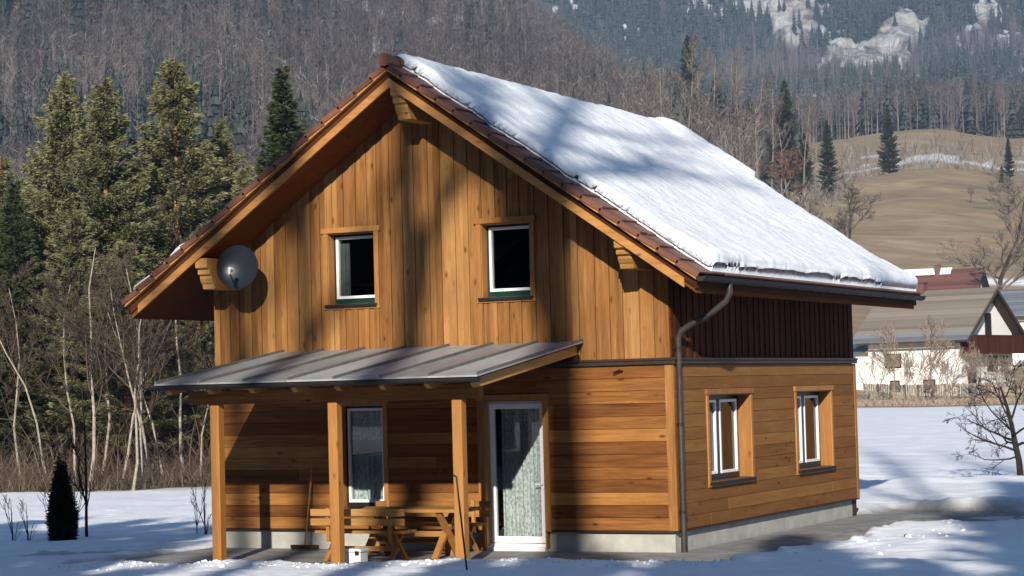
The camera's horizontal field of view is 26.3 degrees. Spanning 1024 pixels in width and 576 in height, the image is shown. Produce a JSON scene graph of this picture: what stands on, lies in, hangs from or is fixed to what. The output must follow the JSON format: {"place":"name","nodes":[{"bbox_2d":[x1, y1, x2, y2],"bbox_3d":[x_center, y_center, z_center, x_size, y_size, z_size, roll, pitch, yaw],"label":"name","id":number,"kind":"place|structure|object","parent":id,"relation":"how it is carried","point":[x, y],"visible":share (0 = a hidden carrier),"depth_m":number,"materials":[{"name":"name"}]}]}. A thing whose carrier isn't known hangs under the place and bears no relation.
{"place":"outdoors","nodes":[
{"label":"outdoors","id":0,"kind":"place"},
{"bbox_2d":[0,0,1023,575],"bbox_3d":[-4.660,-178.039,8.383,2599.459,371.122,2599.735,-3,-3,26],"label":"ground","id":1,"kind":"structure","parent":0,"point":[908,464],"depth_m":52.83,"materials":[{"name":"snow"}]},
{"bbox_2d":[0,493,22,540],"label":"sapling","id":2,"kind":"object","parent":1,"relation":"on","point":[5,498],"visible":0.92,"depth_m":41.83,"materials":[{"name":"brown plant"}]},
{"bbox_2d":[0,274,49,488],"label":"bare tree","id":3,"kind":"object","parent":1,"relation":"on","point":[13,338],"visible":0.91,"depth_m":82.69,"materials":[{"name":"brown plant"}]},
{"bbox_2d":[0,155,49,460],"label":"pine tree","id":4,"kind":"object","parent":1,"relation":"on","point":[5,166],"visible":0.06,"depth_m":98.01,"materials":[{"name":"green plant"}]},
{"bbox_2d":[17,499,36,540],"bbox_3d":[-9.247,4.549,41.851,0.364,1.107,0.291,-1,-3,-5],"label":"sapling","id":5,"kind":"object","parent":1,"relation":"on","point":[26,524],"visible":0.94,"depth_m":41.84,"materials":[{"name":"brown plant"}]},
{"bbox_2d":[0,258,58,476],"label":"bare tree","id":6,"kind":"object","parent":1,"relation":"on","point":[7,301],"visible":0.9,"depth_m":83.21,"materials":[{"name":"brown plant"}]},
{"bbox_2d":[0,266,62,464],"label":"spruce tree","id":7,"kind":"object","parent":1,"relation":"on","point":[2,267],"visible":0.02,"depth_m":91.61,"materials":[{"name":"green plant"}]},
{"bbox_2d":[0,180,63,480],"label":"spruce tree","id":8,"kind":"object","parent":1,"relation":"on","point":[16,223],"visible":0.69,"depth_m":87.73,"materials":[{"name":"green plant"}]},
{"bbox_2d":[19,154,61,263],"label":"pine tree","id":9,"kind":"object","parent":1,"relation":"on","point":[31,178],"visible":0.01,"depth_m":99.03,"materials":[{"name":"green plant"}]},
{"bbox_2d":[3,248,101,465],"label":"bare tree","id":10,"kind":"object","parent":1,"relation":"on","point":[42,318],"visible":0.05,"depth_m":90.02,"materials":[{"name":"brown plant"}]},
{"bbox_2d":[4,71,115,460],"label":"pine tree","id":11,"kind":"object","parent":1,"relation":"on","point":[53,199],"visible":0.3,"depth_m":91.73,"materials":[{"name":"green plant"}]},
{"bbox_2d":[43,447,80,540],"bbox_3d":[-8.592,4.224,41.866,0.761,2.401,0.747,-3,-3,26],"label":"thuja shrub","id":12,"kind":"object","parent":1,"relation":"on","point":[62,523],"visible":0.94,"depth_m":41.74,"materials":[{"name":"green plant"}]},
{"bbox_2d":[11,250,116,460],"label":"bare tree","id":13,"kind":"object","parent":1,"relation":"on","point":[44,307],"visible":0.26,"depth_m":88.03,"materials":[{"name":"brown plant"}]},
{"bbox_2d":[15,269,120,487],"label":"bare tree","id":14,"kind":"object","parent":1,"relation":"on","point":[65,338],"visible":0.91,"depth_m":80.86,"materials":[{"name":"brown plant"}]},
{"bbox_2d":[48,353,97,536],"bbox_3d":[-8.499,3.209,42.825,0.985,3.902,0.784,-2,-3,16],"label":"sapling","id":15,"kind":"object","parent":1,"relation":"on","point":[86,497],"visible":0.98,"depth_m":42.76,"materials":[{"name":"brown plant"}]},
{"bbox_2d":[7,207,146,463],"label":"pine tree","id":16,"kind":"object","parent":1,"relation":"on","point":[72,255],"visible":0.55,"depth_m":87.44,"materials":[{"name":"green plant"}]},
{"bbox_2d":[28,243,136,491],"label":"bare tree","id":17,"kind":"object","parent":1,"relation":"on","point":[88,356],"visible":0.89,"depth_m":80.57,"materials":[{"name":"brown plant"}]},
{"bbox_2d":[31,73,174,469],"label":"pine tree","id":18,"kind":"object","parent":1,"relation":"on","point":[97,168],"visible":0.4,"depth_m":89.77,"materials":[{"name":"green plant"}]},
{"bbox_2d":[53,259,152,489],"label":"bare tree","id":19,"kind":"object","parent":1,"relation":"on","point":[120,379],"visible":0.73,"depth_m":80.74,"materials":[{"name":"brown plant"}]},
{"bbox_2d":[0,392,210,492],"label":"undergrowth","id":20,"kind":"object","parent":1,"relation":"on","point":[34,477],"visible":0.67,"depth_m":82.56,"materials":[{"name":"plant"}]},
{"bbox_2d":[55,247,159,471],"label":"bare tree","id":21,"kind":"object","parent":1,"relation":"on","point":[106,385],"visible":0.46,"depth_m":84.27,"materials":[{"name":"brown plant"}]},
{"bbox_2d":[64,253,166,472],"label":"bare tree","id":22,"kind":"object","parent":1,"relation":"on","point":[96,283],"visible":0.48,"depth_m":83.19,"materials":[{"name":"brown plant"}]},
{"bbox_2d":[31,239,205,464],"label":"pine tree","id":23,"kind":"object","parent":1,"relation":"on","point":[138,263],"visible":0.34,"depth_m":86.15,"materials":[{"name":"green plant"}]},
{"bbox_2d":[95,296,169,490],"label":"bare tree","id":24,"kind":"object","parent":1,"relation":"on","point":[149,363],"visible":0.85,"depth_m":79.74,"materials":[{"name":"brown plant"}]},
{"bbox_2d":[95,234,170,485],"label":"bare tree","id":25,"kind":"object","parent":1,"relation":"on","point":[125,284],"visible":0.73,"depth_m":81.31,"materials":[{"name":"brown plant"}]},
{"bbox_2d":[119,214,197,480],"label":"bare tree","id":26,"kind":"object","parent":1,"relation":"on","point":[132,419],"visible":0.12,"depth_m":81.81,"materials":[{"name":"brown plant"}]},
{"bbox_2d":[115,365,210,455],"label":"spruce tree","id":27,"kind":"object","parent":1,"relation":"on","point":[164,441],"visible":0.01,"depth_m":93.95,"materials":[{"name":"green plant"}]},
{"bbox_2d":[99,55,241,457],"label":"pine tree","id":28,"kind":"object","parent":1,"relation":"on","point":[178,120],"visible":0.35,"depth_m":91.60,"materials":[{"name":"green plant"}]},
{"bbox_2d":[149,320,213,476],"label":"bare tree","id":29,"kind":"object","parent":1,"relation":"on","point":[178,357],"visible":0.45,"depth_m":84.19,"materials":[{"name":"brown plant"}]},
{"bbox_2d":[152,232,214,465],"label":"pine tree","id":30,"kind":"object","parent":1,"relation":"on","point":[203,347],"visible":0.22,"depth_m":87.39,"materials":[{"name":"green plant"}]},
{"bbox_2d":[190,493,203,533],"bbox_3d":[-6.153,4.528,42.833,0.291,1.107,0.364,-1,-3,-2],"label":"sapling","id":31,"kind":"object","parent":1,"relation":"on","point":[195,510],"visible":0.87,"depth_m":42.89,"materials":[{"name":"brown plant"}]},
{"bbox_2d":[186,328,214,478],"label":"bare tree","id":32,"kind":"object","parent":1,"relation":"on","point":[204,367],"visible":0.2,"depth_m":81.84,"materials":[{"name":"brown plant"}]},
{"bbox_2d":[191,481,211,534],"bbox_3d":[-5.876,4.373,41.866,0.372,1.414,0.465,-3,-3,22],"label":"sapling","id":33,"kind":"object","parent":1,"relation":"on","point":[205,528],"visible":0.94,"depth_m":41.82,"materials":[{"name":"brown plant"}]},
{"bbox_2d":[188,116,245,418],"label":"pine tree","id":34,"kind":"object","parent":1,"relation":"on","point":[227,153],"visible":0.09,"depth_m":97.12,"materials":[{"name":"green plant"}]},
{"bbox_2d":[201,161,257,332],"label":"pine tree","id":35,"kind":"object","parent":1,"relation":"on","point":[244,178],"visible":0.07,"depth_m":92.06,"materials":[{"name":"green plant"}]},
{"bbox_2d":[253,152,266,174],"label":"spruce tree","id":36,"kind":"object","parent":1,"relation":"on","point":[258,169],"visible":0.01,"depth_m":104.17,"materials":[{"name":"green plant"}]},
{"bbox_2d":[252,66,309,174],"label":"spruce tree","id":37,"kind":"object","parent":1,"relation":"on","point":[282,117],"visible":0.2,"depth_m":100.17,"materials":[{"name":"green plant"}]},
{"bbox_2d":[0,0,802,202],"bbox_3d":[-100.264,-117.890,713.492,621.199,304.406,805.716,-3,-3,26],"label":"hillside wood","id":38,"kind":"object","parent":1,"relation":"on","point":[562,49],"visible":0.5,"depth_m":556.86,"materials":[{"name":"plant"}]},
{"bbox_2d":[0,0,806,188],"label":"hillside conifers","id":39,"kind":"object","parent":1,"relation":"on","point":[215,108],"visible":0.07,"depth_m":486.82,"materials":[{"name":"plant"}]},
{"bbox_2d":[453,475,467,569],"bbox_3d":[-0.649,3.136,28.188,0.183,1.477,0.038,-2,-3,6],"label":"marker pole","id":40,"kind":"object","parent":1,"relation":"on","point":[461,522],"visible":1,"depth_m":28.18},
{"bbox_2d":[117,53,925,552],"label":"wooden house","id":41,"kind":"structure","parent":1,"relation":"on","point":[685,403],"depth_m":34.66,"materials":[{"name":"wood"}]},
{"bbox_2d":[217,245,257,288],"bbox_3d":[-4.511,-0.336,35.276,0.613,0.707,0.695,1,-4,-42],"label":"satellite dish","id":42,"kind":"object","parent":41,"relation":"attached to","point":[237,266],"visible":1,"depth_m":35.35,"materials":[{"name":"grey metal"}]},
{"bbox_2d":[320,225,380,309],"bbox_3d":[-2.525,-0.318,35.380,1.090,1.320,0.405,-3,-3,26],"label":"window","id":43,"kind":"structure","parent":41,"relation":"in","point":[335,259],"depth_m":35.46,"materials":[{"name":"green paint"}]},
{"bbox_2d":[342,401,388,507],"bbox_3d":[-2.338,2.701,35.145,0.990,1.820,0.330,-3,-3,26],"label":"window","id":44,"kind":"structure","parent":41,"relation":"in","point":[361,420],"depth_m":35.26,"materials":[{"name":"glass"}]},
{"bbox_2d":[473,215,536,302],"bbox_3d":[-0.055,-0.440,34.109,1.070,1.320,0.326,-3,-3,26],"label":"window","id":45,"kind":"structure","parent":41,"relation":"in","point":[484,227],"depth_m":34.19,"materials":[{"name":"green paint"}]},
{"bbox_2d":[475,394,551,550],"bbox_3d":[0.086,2.863,33.945,1.270,2.430,0.298,-3,-3,26],"label":"door","id":46,"kind":"structure","parent":41,"relation":"in","point":[524,417],"depth_m":34.03,"materials":[{"name":"white paint"}]},
{"bbox_2d":[133,53,917,291],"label":"roof snow","id":47,"kind":"structure","parent":41,"relation":"on","point":[688,192],"depth_m":36.16,"materials":[{"name":"snow"}]},
{"bbox_2d":[705,388,756,487],"bbox_3d":[3.364,2.357,34.792,0.346,1.520,2.080,-3,-3,26],"label":"window","id":48,"kind":"structure","parent":41,"relation":"in","point":[729,411],"depth_m":35.30,"materials":[{"name":"paint"}]},
{"bbox_2d":[793,385,836,474],"bbox_3d":[5.205,2.480,38.487,0.346,1.520,2.080,-3,-3,26],"label":"window","id":49,"kind":"structure","parent":41,"relation":"in","point":[814,425],"depth_m":39.08,"materials":[{"name":"paint"}]},
{"bbox_2d":[48,517,999,572],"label":"snow crumbs","id":50,"kind":"object","parent":1,"relation":"on","point":[256,563],"visible":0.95,"depth_m":30.42,"materials":[{"name":"snow"}]},
{"bbox_2d":[647,56,672,118],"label":"bare tree","id":51,"kind":"object","parent":1,"relation":"on","point":[652,76],"visible":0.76,"depth_m":404.37,"materials":[{"name":"grey plant"}]},
{"bbox_2d":[679,35,703,110],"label":"spruce tree","id":52,"kind":"object","parent":1,"relation":"on","point":[686,73],"visible":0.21,"depth_m":522.33,"materials":[{"name":"green plant"}]},
{"bbox_2d":[677,30,708,129],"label":"bare tree","id":53,"kind":"object","parent":1,"relation":"on","point":[690,60],"visible":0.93,"depth_m":411.79,"materials":[{"name":"grey plant"}]},
{"bbox_2d":[681,38,718,129],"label":"bare tree","id":54,"kind":"object","parent":1,"relation":"on","point":[699,67],"visible":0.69,"depth_m":419.44,"materials":[{"name":"grey plant"}]},
{"bbox_2d":[702,47,725,134],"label":"bare tree","id":55,"kind":"object","parent":1,"relation":"on","point":[716,80],"visible":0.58,"depth_m":434.51,"materials":[{"name":"brown plant"}]},
{"bbox_2d":[710,76,723,112],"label":"spruce tree","id":56,"kind":"object","parent":1,"relation":"on","point":[716,99],"visible":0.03,"depth_m":472.10,"materials":[{"name":"green plant"}]},
{"bbox_2d":[718,50,749,139],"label":"bare tree","id":57,"kind":"object","parent":1,"relation":"on","point":[736,91],"visible":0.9,"depth_m":430.23,"materials":[{"name":"brown plant"}]},
{"bbox_2d":[725,44,750,136],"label":"bare tree","id":58,"kind":"object","parent":1,"relation":"on","point":[734,81],"visible":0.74,"depth_m":440.43,"materials":[{"name":"brown plant"}]},
{"bbox_2d":[750,69,770,144],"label":"bare tree","id":59,"kind":"object","parent":1,"relation":"on","point":[762,96],"visible":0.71,"depth_m":453.46,"materials":[{"name":"brown plant"}]},
{"bbox_2d":[760,71,787,188],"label":"bare tree","id":60,"kind":"object","parent":1,"relation":"on","point":[774,139],"visible":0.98,"depth_m":450.26,"materials":[{"name":"brown plant"}]},
{"bbox_2d":[762,84,792,197],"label":"bare tree","id":61,"kind":"object","parent":1,"relation":"on","point":[779,114],"visible":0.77,"depth_m":456.34,"materials":[{"name":"brown plant"}]},
{"bbox_2d":[766,149,802,194],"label":"beech tree","id":62,"kind":"object","parent":1,"relation":"on","point":[781,167],"visible":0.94,"depth_m":421.41,"materials":[{"name":"brown plant"}]},
{"bbox_2d":[766,80,805,192],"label":"spruce tree","id":63,"kind":"object","parent":1,"relation":"on","point":[787,114],"visible":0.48,"depth_m":471.24,"materials":[{"name":"green plant"}]},
{"bbox_2d":[772,146,809,202],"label":"beech tree","id":64,"kind":"object","parent":1,"relation":"on","point":[797,171],"visible":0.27,"depth_m":430.08,"materials":[{"name":"brown plant"}]},
{"bbox_2d":[795,132,813,190],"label":"spruce tree","id":65,"kind":"object","parent":1,"relation":"on","point":[808,168],"visible":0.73,"depth_m":471.13,"materials":[{"name":"green plant"}]},
{"bbox_2d":[796,99,815,194],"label":"bare tree","id":66,"kind":"object","parent":1,"relation":"on","point":[810,120],"visible":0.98,"depth_m":462.01,"materials":[{"name":"grey plant"}]},
{"bbox_2d":[803,110,821,192],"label":"bare tree","id":67,"kind":"object","parent":1,"relation":"on","point":[813,134],"visible":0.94,"depth_m":465.73,"materials":[{"name":"grey plant"}]},
{"bbox_2d":[796,192,843,234],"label":"bare tree","id":68,"kind":"object","parent":1,"relation":"on","point":[814,213],"visible":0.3,"depth_m":330.36,"materials":[{"name":"grey plant"}]},
{"bbox_2d":[816,120,840,198],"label":"spruce tree","id":69,"kind":"object","parent":1,"relation":"on","point":[828,155],"visible":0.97,"depth_m":456.22,"materials":[{"name":"green plant"}]},
{"bbox_2d":[825,172,882,239],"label":"bare tree","id":70,"kind":"object","parent":1,"relation":"on","point":[843,220],"visible":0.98,"depth_m":301.28,"materials":[{"name":"brown plant"}]},
{"bbox_2d":[856,348,901,399],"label":"garden shrub","id":71,"kind":"object","parent":1,"relation":"on","point":[883,365],"visible":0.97,"depth_m":146.70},
{"bbox_2d":[863,323,900,398],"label":"garden shrub","id":72,"kind":"object","parent":1,"relation":"on","point":[883,346],"visible":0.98,"depth_m":148.19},
{"bbox_2d":[876,107,900,173],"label":"spruce tree","id":73,"kind":"object","parent":1,"relation":"on","point":[890,149],"visible":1,"depth_m":536.44,"materials":[{"name":"green plant"}]},
{"bbox_2d":[766,128,1023,207],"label":"crest brush","id":74,"kind":"object","parent":1,"relation":"on","point":[778,188],"visible":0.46,"depth_m":586.69,"materials":[{"name":"plant"}]},
{"bbox_2d":[898,357,915,400],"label":"bare tree","id":75,"kind":"object","parent":1,"relation":"on","point":[907,370],"visible":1,"depth_m":143.79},
{"bbox_2d":[885,341,937,398],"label":"garden shrub","id":76,"kind":"object","parent":1,"relation":"on","point":[906,356],"visible":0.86,"depth_m":147.89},
{"bbox_2d":[930,114,938,166],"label":"bare tree","id":77,"kind":"object","parent":1,"relation":"on","point":[934,130],"visible":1,"depth_m":572.79,"materials":[{"name":"grey plant"}]},
{"bbox_2d":[917,314,957,398],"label":"garden shrub","id":78,"kind":"object","parent":1,"relation":"on","point":[933,345],"visible":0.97,"depth_m":148.38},
{"bbox_2d":[852,282,1023,395],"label":"village house","id":79,"kind":"structure","parent":1,"relation":"on","point":[985,320],"depth_m":168.40,"materials":[{"name":"paint"}]},
{"bbox_2d":[885,354,901,367],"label":"window","id":80,"kind":"structure","parent":79,"relation":"in","point":[899,364],"depth_m":168.09,"materials":[{"name":"glass"}]},
{"bbox_2d":[984,313,991,334],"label":"window","id":81,"kind":"structure","parent":79,"relation":"in","point":[988,328],"depth_m":168.78,"materials":[{"name":"glass"}]},
{"bbox_2d":[987,356,997,371],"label":"window","id":82,"kind":"structure","parent":79,"relation":"in","point":[991,365],"depth_m":169.03,"materials":[{"name":"glass"}]},
{"bbox_2d":[857,394,1023,406],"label":"dry grass","id":83,"kind":"structure","parent":1,"relation":"on","point":[921,402],"depth_m":140.10,"materials":[{"name":"plant"}]},
{"bbox_2d":[863,381,1023,400],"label":"garden fence","id":84,"kind":"object","parent":1,"relation":"on","point":[901,391],"visible":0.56,"depth_m":153.30,"materials":[{"name":"brown wood"}]},
{"bbox_2d":[918,359,970,400],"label":"garden shrub","id":85,"kind":"object","parent":1,"relation":"on","point":[942,369],"visible":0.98,"depth_m":143.74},
{"bbox_2d":[905,264,989,289],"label":"village house","id":86,"kind":"structure","parent":1,"relation":"on","point":[937,277],"depth_m":304.29,"materials":[{"name":"red tile"}]},
{"bbox_2d":[917,342,984,398],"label":"garden shrub","id":87,"kind":"object","parent":1,"relation":"on","point":[964,357],"visible":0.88,"depth_m":146.45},
{"bbox_2d":[957,122,963,163],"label":"bare tree","id":88,"kind":"object","parent":1,"relation":"on","point":[959,144],"visible":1,"depth_m":571.92,"materials":[{"name":"grey plant"}]},
{"bbox_2d":[957,350,978,396],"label":"garden shrub","id":89,"kind":"object","parent":1,"relation":"on","point":[969,362],"visible":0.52,"depth_m":147.03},
{"bbox_2d":[962,349,984,396],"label":"garden shrub","id":90,"kind":"object","parent":1,"relation":"on","point":[977,369],"visible":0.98,"depth_m":143.96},
{"bbox_2d":[934,164,1023,289],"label":"bare tree","id":91,"kind":"object","parent":1,"relation":"on","point":[1000,284],"visible":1,"depth_m":278.83,"materials":[{"name":"brown plant"}]},
{"bbox_2d":[944,355,1023,475],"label":"fruit tree","id":92,"kind":"object","parent":1,"relation":"on","point":[1015,448],"visible":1,"depth_m":50.85,"materials":[{"name":"brown plant"}]},
{"bbox_2d":[969,348,1022,395],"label":"garden shrub","id":93,"kind":"object","parent":1,"relation":"on","point":[990,361],"visible":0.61,"depth_m":148.73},
{"bbox_2d":[989,363,1023,397],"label":"garden shrub","id":94,"kind":"object","parent":1,"relation":"on","point":[996,377],"visible":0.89,"depth_m":142.85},
{"bbox_2d":[997,357,1016,397],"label":"garden shrub","id":95,"kind":"object","parent":1,"relation":"on","point":[1005,362],"visible":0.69,"depth_m":146.66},
{"bbox_2d":[1002,138,1015,181],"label":"spruce tree","id":96,"kind":"object","parent":1,"relation":"on","point":[1007,159],"visible":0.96,"depth_m":501.41,"materials":[{"name":"green plant"}]},
{"bbox_2d":[998,361,1023,389],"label":"garden shrub","id":97,"kind":"object","parent":1,"relation":"on","point":[1015,371],"visible":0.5,"depth_m":147.98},
{"bbox_2d":[1000,289,1023,364],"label":"village house","id":98,"kind":"structure","parent":1,"relation":"on","point":[1014,298],"depth_m":206.96,"materials":[{"name":"grey tile"}]},
{"bbox_2d":[124,514,921,563],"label":"patio","id":99,"kind":"structure","parent":0,"point":[770,541],"depth_m":33.87,"materials":[{"name":"concrete"}]},
{"bbox_2d":[290,461,318,550],"bbox_3d":[-3.268,3.492,35.203,0.511,1.423,0.404,-3,-3,26],"label":"broom","id":100,"kind":"object","parent":99,"relation":"on","point":[304,546],"visible":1,"depth_m":35.10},
{"bbox_2d":[345,548,368,562],"bbox_3d":[-2.303,3.933,32.198,0.330,0.215,0.260,-3,-3,26],"label":"storage box","id":101,"kind":"object","parent":99,"relation":"on","point":[352,555],"visible":0.73,"depth_m":32.11,"materials":[{"name":"white plastic"}]},
{"bbox_2d":[310,508,416,561],"bbox_3d":[-2.180,3.659,32.527,1.597,0.814,0.478,-3,-3,26],"label":"garden bench","id":102,"kind":"object","parent":99,"relation":"on","point":[389,522],"visible":0.77,"depth_m":32.31,"materials":[{"name":"wood"}]},
{"bbox_2d":[148,339,582,563],"bbox_3d":[-2.111,2.457,32.857,5.490,3.254,3.628,-3,-3,26],"label":"veranda canopy","id":103,"kind":"object","parent":99,"relation":"on","point":[435,370],"visible":0.96,"depth_m":31.99,"materials":[{"name":"metal"}]},
{"bbox_2d":[347,506,481,559],"bbox_3d":[-1.515,3.693,32.993,2.093,0.763,0.754,-3,-3,26],"label":"garden table","id":104,"kind":"object","parent":99,"relation":"on","point":[444,534],"visible":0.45,"depth_m":32.81,"materials":[{"name":"wood"}]},
{"bbox_2d":[372,500,490,552],"bbox_3d":[-1.336,3.702,33.925,2.036,0.814,0.478,-3,-3,26],"label":"garden bench","id":105,"kind":"object","parent":99,"relation":"on","point":[473,523],"visible":0.62,"depth_m":33.94,"materials":[{"name":"wood"}]},
{"bbox_2d":[439,524,454,555],"bbox_3d":[-0.917,3.773,33.244,0.326,0.559,0.357,-4,-4,43],"label":"flower pot","id":106,"kind":"object","parent":99,"relation":"on","point":[448,550],"visible":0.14,"depth_m":33.14,"materials":[{"name":"ceramic"}]},
{"bbox_2d":[533,0,1023,142],"bbox_3d":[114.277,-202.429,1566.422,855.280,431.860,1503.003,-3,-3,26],"label":"mountain","id":107,"kind":"structure","parent":0,"point":[957,102],"depth_m":1547.19,"materials":[{"name":"stone"}]},
{"bbox_2d":[542,0,1023,141],"bbox_3d":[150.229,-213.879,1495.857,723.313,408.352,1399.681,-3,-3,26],"label":"mountain conifers","id":108,"kind":"object","parent":107,"relation":"on","point":[850,11],"visible":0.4,"depth_m":1592.12,"materials":[{"name":"plant"}]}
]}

